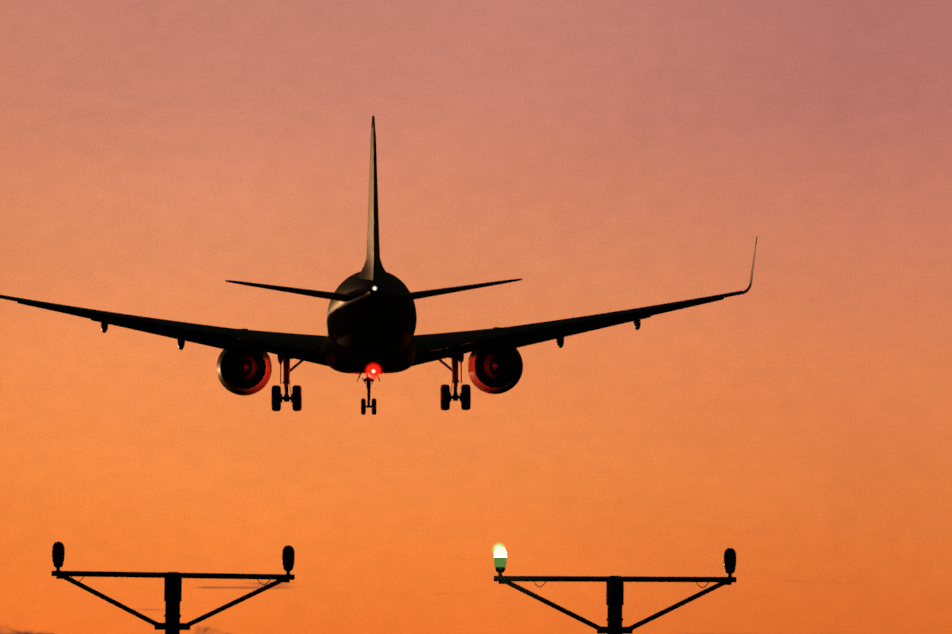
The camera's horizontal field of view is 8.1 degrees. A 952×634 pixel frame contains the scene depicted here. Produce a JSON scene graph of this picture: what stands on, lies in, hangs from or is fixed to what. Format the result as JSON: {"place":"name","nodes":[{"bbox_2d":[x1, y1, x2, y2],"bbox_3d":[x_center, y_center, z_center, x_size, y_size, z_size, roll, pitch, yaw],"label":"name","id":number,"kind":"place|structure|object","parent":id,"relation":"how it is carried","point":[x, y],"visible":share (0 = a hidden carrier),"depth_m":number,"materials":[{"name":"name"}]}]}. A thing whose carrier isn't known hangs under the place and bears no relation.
{"place":"outdoors","nodes":[
{"label":"outdoors","id":0,"kind":"place"},
{"bbox_2d":[0,115,756,414],"bbox_3d":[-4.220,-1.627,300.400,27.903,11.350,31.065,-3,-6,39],"label":"airliner","id":1,"kind":"object","parent":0,"point":[371,320],"visible":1,"depth_m":302.15,"materials":[{"name":"paint"}]},
{"bbox_2d":[0,0,951,633],"label":"sky","id":2,"kind":"structure","parent":0,"point":[600,156],"materials":[{"name":"orange"}]},
{"label":"ground","id":3,"kind":"structure","parent":0,"visible":0},
{"bbox_2d":[51,541,294,633],"bbox_3d":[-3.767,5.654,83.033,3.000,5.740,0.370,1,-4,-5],"label":"approach mast","id":4,"kind":"object","parent":3,"relation":"on","point":[172,624],"visible":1,"depth_m":83.16,"materials":[{"name":"grey metal"}]},
{"bbox_2d":[493,544,735,633],"bbox_3d":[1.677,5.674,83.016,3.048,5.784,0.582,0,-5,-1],"label":"approach mast","id":5,"kind":"object","parent":3,"relation":"on","point":[614,595],"visible":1,"depth_m":83.29,"materials":[{"name":"grey metal"}]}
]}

